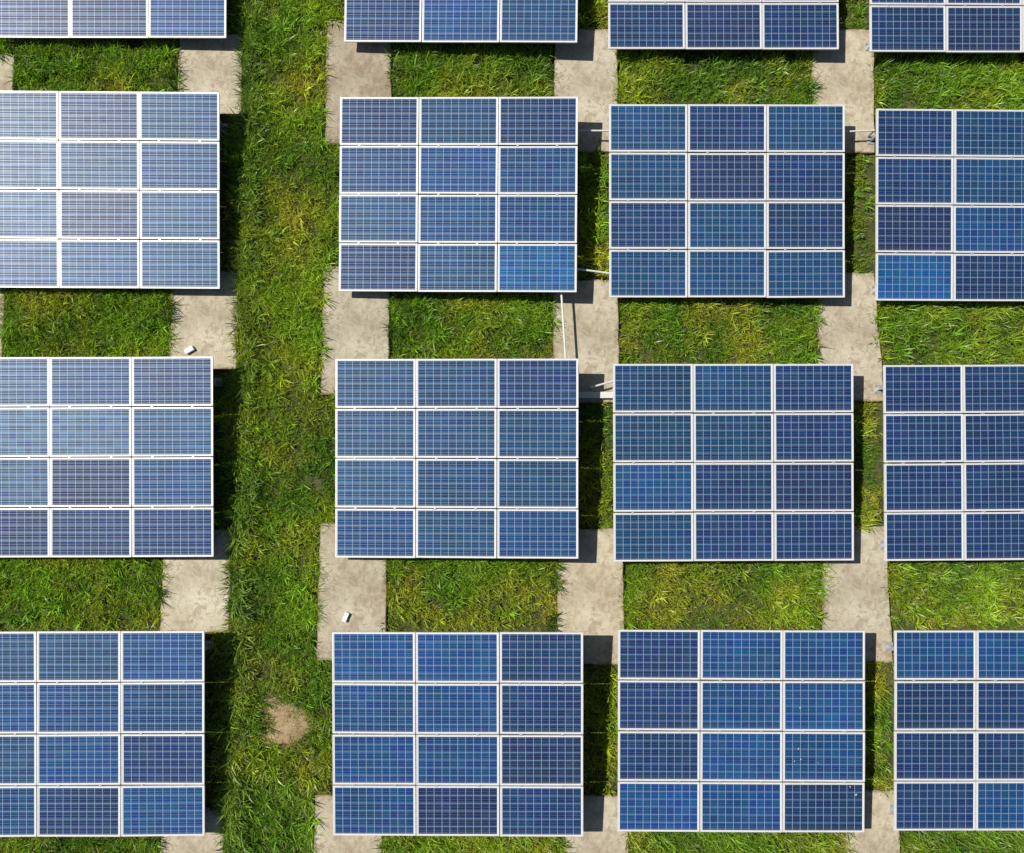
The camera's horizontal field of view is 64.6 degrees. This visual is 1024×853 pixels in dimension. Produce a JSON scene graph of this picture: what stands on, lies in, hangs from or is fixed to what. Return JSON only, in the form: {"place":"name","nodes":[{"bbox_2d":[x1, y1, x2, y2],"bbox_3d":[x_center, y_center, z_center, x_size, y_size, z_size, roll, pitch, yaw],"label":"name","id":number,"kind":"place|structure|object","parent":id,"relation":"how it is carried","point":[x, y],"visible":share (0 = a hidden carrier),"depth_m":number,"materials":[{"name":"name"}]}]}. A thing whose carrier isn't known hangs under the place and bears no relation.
{"place":"outdoors","nodes":[
{"label":"outdoors","id":0,"kind":"place"},
{"bbox_2d":[0,0,1023,852],"bbox_3d":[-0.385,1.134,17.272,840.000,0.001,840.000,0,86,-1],"label":"ground","id":1,"kind":"structure","parent":0,"point":[314,478],"depth_m":17.33,"materials":[{"name":"green plant"}]},
{"bbox_2d":[0,289,6,356],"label":"concrete slab","id":2,"kind":"structure","parent":1,"relation":"on","point":[1,317],"depth_m":17.17,"materials":[{"name":"beige concrete"}]},
{"bbox_2d":[0,54,16,90],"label":"concrete slab","id":3,"kind":"structure","parent":1,"relation":"on","point":[6,68],"depth_m":17.52,"materials":[{"name":"beige concrete"}]},
{"bbox_2d":[0,631,213,836],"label":"solar array","id":4,"kind":"object","parent":1,"relation":"on","point":[71,766],"visible":1,"depth_m":16.16,"materials":[{"name":"glass"}]},
{"bbox_2d":[0,357,221,556],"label":"solar array","id":5,"kind":"object","parent":1,"relation":"on","point":[30,432],"visible":1,"depth_m":16.56,"materials":[{"name":"glass"}]},
{"bbox_2d":[0,91,227,288],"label":"solar array","id":6,"kind":"object","parent":1,"relation":"on","point":[80,174],"visible":1,"depth_m":16.93,"materials":[{"name":"glass"}]},
{"bbox_2d":[0,0,229,38],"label":"solar array","id":7,"kind":"object","parent":1,"relation":"on","point":[141,19],"visible":1,"depth_m":17.31,"materials":[{"name":"glass"}]},
{"bbox_2d":[160,808,225,852],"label":"concrete slab","id":8,"kind":"structure","parent":1,"relation":"on","point":[207,842],"depth_m":16.55,"materials":[{"name":"beige concrete"}]},
{"bbox_2d":[160,529,232,631],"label":"concrete slab","id":9,"kind":"structure","parent":1,"relation":"on","point":[193,601],"depth_m":16.88,"materials":[{"name":"beige concrete"}]},
{"bbox_2d":[170,271,238,369],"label":"concrete slab","id":10,"kind":"structure","parent":1,"relation":"on","point":[199,325],"depth_m":17.25,"materials":[{"name":"beige concrete"}]},
{"bbox_2d":[184,346,194,354],"bbox_3d":[-6.842,-1.623,17.174,0.196,0.070,0.113,-33,88,-3],"label":"white block","id":11,"kind":"object","parent":10,"relation":"on","point":[190,349],"depth_m":17.14,"materials":[{"name":"paint"}]},
{"bbox_2d":[177,34,243,116],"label":"concrete slab","id":12,"kind":"structure","parent":1,"relation":"on","point":[206,64],"depth_m":17.62,"materials":[{"name":"beige concrete"}]},
{"bbox_2d":[258,697,314,751],"bbox_3d":[-4.689,6.194,16.817,1.181,0.046,1.130,0,86,-1],"label":"soil patch","id":13,"kind":"object","parent":1,"relation":"on","point":[285,732],"visible":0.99,"depth_m":16.81,"materials":[{"name":"brown soil"}]},
{"bbox_2d":[314,793,382,852],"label":"concrete slab","id":14,"kind":"structure","parent":1,"relation":"on","point":[328,841],"depth_m":16.62,"materials":[{"name":"beige concrete"}]},
{"bbox_2d":[317,522,387,660],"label":"concrete slab","id":15,"kind":"structure","parent":1,"relation":"on","point":[353,587],"depth_m":16.95,"materials":[{"name":"beige concrete"}]},
{"bbox_2d":[342,612,348,621],"bbox_3d":[-3.465,3.975,16.882,0.086,0.070,0.202,23,86,0],"label":"white block","id":16,"kind":"object","parent":15,"relation":"on","point":[345,617],"depth_m":16.85,"materials":[{"name":"paint"}]},
{"bbox_2d":[332,632,582,836],"bbox_3d":[-1.088,6.151,16.361,5.015,0.928,4.082,0,86,-1],"label":"solar array","id":17,"kind":"object","parent":15,"relation":"on","point":[436,774],"visible":1,"depth_m":16.15,"materials":[{"name":"glass"}]},
{"bbox_2d":[321,265,389,394],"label":"concrete slab","id":18,"kind":"structure","parent":1,"relation":"on","point":[354,326],"depth_m":17.32,"materials":[{"name":"beige concrete"}]},
{"bbox_2d":[335,359,577,558],"bbox_3d":[-1.146,0.663,16.776,5.008,0.817,4.087,0,86,-1],"label":"solar array","id":19,"kind":"object","parent":18,"relation":"on","point":[517,433],"visible":1,"depth_m":16.63,"materials":[{"name":"glass"}]},
{"bbox_2d":[339,97,577,291],"bbox_3d":[-1.136,-4.866,17.155,5.008,0.785,4.087,1,86,-1],"label":"solar array","id":20,"kind":"object","parent":18,"relation":"on","point":[518,170],"visible":1,"depth_m":17.01,"materials":[{"name":"glass"}]},
{"bbox_2d":[325,20,391,144],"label":"concrete slab","id":21,"kind":"structure","parent":1,"relation":"on","point":[358,69],"depth_m":17.69,"materials":[{"name":"beige concrete"}]},
{"bbox_2d":[344,0,577,44],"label":"solar array","id":22,"kind":"object","parent":1,"relation":"on","point":[467,21],"visible":1,"depth_m":17.37,"materials":[{"name":"glass"}]},
{"bbox_2d":[553,29,617,153],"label":"concrete slab","id":23,"kind":"structure","parent":1,"relation":"on","point":[585,65],"depth_m":17.79,"materials":[{"name":"beige concrete"}]},
{"bbox_2d":[578,130,608,131],"bbox_3d":[1.761,-6.341,17.541,0.916,0.339,0.043,0,86,-1],"label":"connecting pipe","id":24,"kind":"object","parent":23,"relation":"on","point":[593,130],"visible":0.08,"depth_m":17.38,"materials":[{"name":"metal"}]},
{"bbox_2d":[553,280,619,403],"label":"concrete slab","id":25,"kind":"structure","parent":1,"relation":"on","point":[591,319],"depth_m":17.42,"materials":[{"name":"beige concrete"}]},
{"bbox_2d":[560,292,566,358],"bbox_3d":[1.081,-2.116,17.227,0.048,0.381,1.921,-3,86,-1],"label":"connecting pipe","id":26,"kind":"object","parent":25,"relation":"on","point":[563,324],"visible":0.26,"depth_m":17.04,"materials":[{"name":"metal"}]},
{"bbox_2d":[578,392,612,397],"bbox_3d":[1.788,-0.669,17.286,1.120,0.106,0.132,0,86,-1],"label":"cable channel","id":27,"kind":"object","parent":25,"relation":"on","point":[595,394],"visible":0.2,"depth_m":17.23,"materials":[{"name":"metal"}]},
{"bbox_2d":[589,380,612,388],"bbox_3d":[1.940,-0.897,17.212,0.624,0.289,0.043,-15,87,-2],"label":"connecting pipe","id":28,"kind":"object","parent":25,"relation":"on","point":[590,387],"visible":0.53,"depth_m":17.09,"materials":[{"name":"metal"}]},
{"bbox_2d":[557,528,624,664],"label":"concrete slab","id":29,"kind":"structure","parent":1,"relation":"on","point":[591,607],"depth_m":17.06,"materials":[{"name":"beige concrete"}]},
{"bbox_2d":[577,268,608,273],"bbox_3d":[1.760,-3.304,17.376,1.007,0.270,0.042,7,86,-1],"label":"connecting pipe","id":30,"kind":"object","parent":1,"relation":"on","point":[592,271],"visible":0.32,"depth_m":17.25,"materials":[{"name":"metal"}]},
{"bbox_2d":[563,793,628,852],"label":"concrete slab","id":31,"kind":"structure","parent":1,"relation":"on","point":[601,833],"depth_m":16.75,"materials":[{"name":"beige concrete"}]},
{"bbox_2d":[608,0,838,49],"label":"solar array","id":32,"kind":"object","parent":1,"relation":"on","point":[742,25],"visible":1,"depth_m":17.55,"materials":[{"name":"glass"}]},
{"bbox_2d":[809,29,874,154],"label":"concrete slab","id":33,"kind":"structure","parent":1,"relation":"on","point":[844,70],"depth_m":17.92,"materials":[{"name":"beige concrete"}]},
{"bbox_2d":[608,104,844,297],"bbox_3d":[4.559,-4.775,17.335,5.008,0.668,4.091,0,86,-1],"label":"solar array","id":34,"kind":"object","parent":33,"relation":"on","point":[647,200],"visible":1,"depth_m":17.18,"materials":[{"name":"glass"}]},
{"bbox_2d":[845,129,874,136],"bbox_3d":[7.439,-6.378,17.670,0.839,0.339,0.040,-3,86,-1],"label":"connecting pipe","id":35,"kind":"object","parent":33,"relation":"on","point":[871,133],"visible":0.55,"depth_m":17.51,"materials":[{"name":"metal"}]},
{"bbox_2d":[816,272,882,401],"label":"concrete slab","id":36,"kind":"structure","parent":1,"relation":"on","point":[848,329],"depth_m":17.55,"materials":[{"name":"beige concrete"}]},
{"bbox_2d":[821,526,892,661],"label":"concrete slab","id":37,"kind":"structure","parent":1,"relation":"on","point":[857,599],"depth_m":17.18,"materials":[{"name":"beige concrete"}]},
{"bbox_2d":[612,364,853,561],"bbox_3d":[4.596,0.754,16.974,5.003,0.666,4.087,0,86,-1],"label":"solar array","id":38,"kind":"object","parent":37,"relation":"on","point":[673,487],"visible":1,"depth_m":16.81,"materials":[{"name":"glass"}]},
{"bbox_2d":[617,629,864,831],"bbox_3d":[4.648,6.188,16.586,5.005,0.730,4.087,0,86,-1],"label":"solar array","id":39,"kind":"object","parent":37,"relation":"on","point":[746,737],"visible":1,"depth_m":16.43,"materials":[{"name":"glass"}]},
{"bbox_2d":[844,788,899,852],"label":"concrete slab","id":40,"kind":"structure","parent":1,"relation":"on","point":[879,834],"depth_m":16.88,"materials":[{"name":"beige concrete"}]},
{"bbox_2d":[865,0,1023,52],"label":"solar array","id":41,"kind":"object","parent":1,"relation":"on","point":[967,26],"visible":1,"depth_m":17.63,"materials":[{"name":"glass"}]},
{"bbox_2d":[867,109,1023,300],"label":"solar array","id":42,"kind":"object","parent":1,"relation":"on","point":[925,182],"visible":1,"depth_m":17.29,"materials":[{"name":"glass"}]},
{"bbox_2d":[874,365,1023,560],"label":"solar array","id":43,"kind":"object","parent":1,"relation":"on","point":[926,523],"visible":1,"depth_m":16.93,"materials":[{"name":"glass"}]},
{"bbox_2d":[885,630,1023,830],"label":"solar array","id":44,"kind":"object","parent":1,"relation":"on","point":[954,779],"visible":1,"depth_m":16.57,"materials":[{"name":"glass"}]}
]}

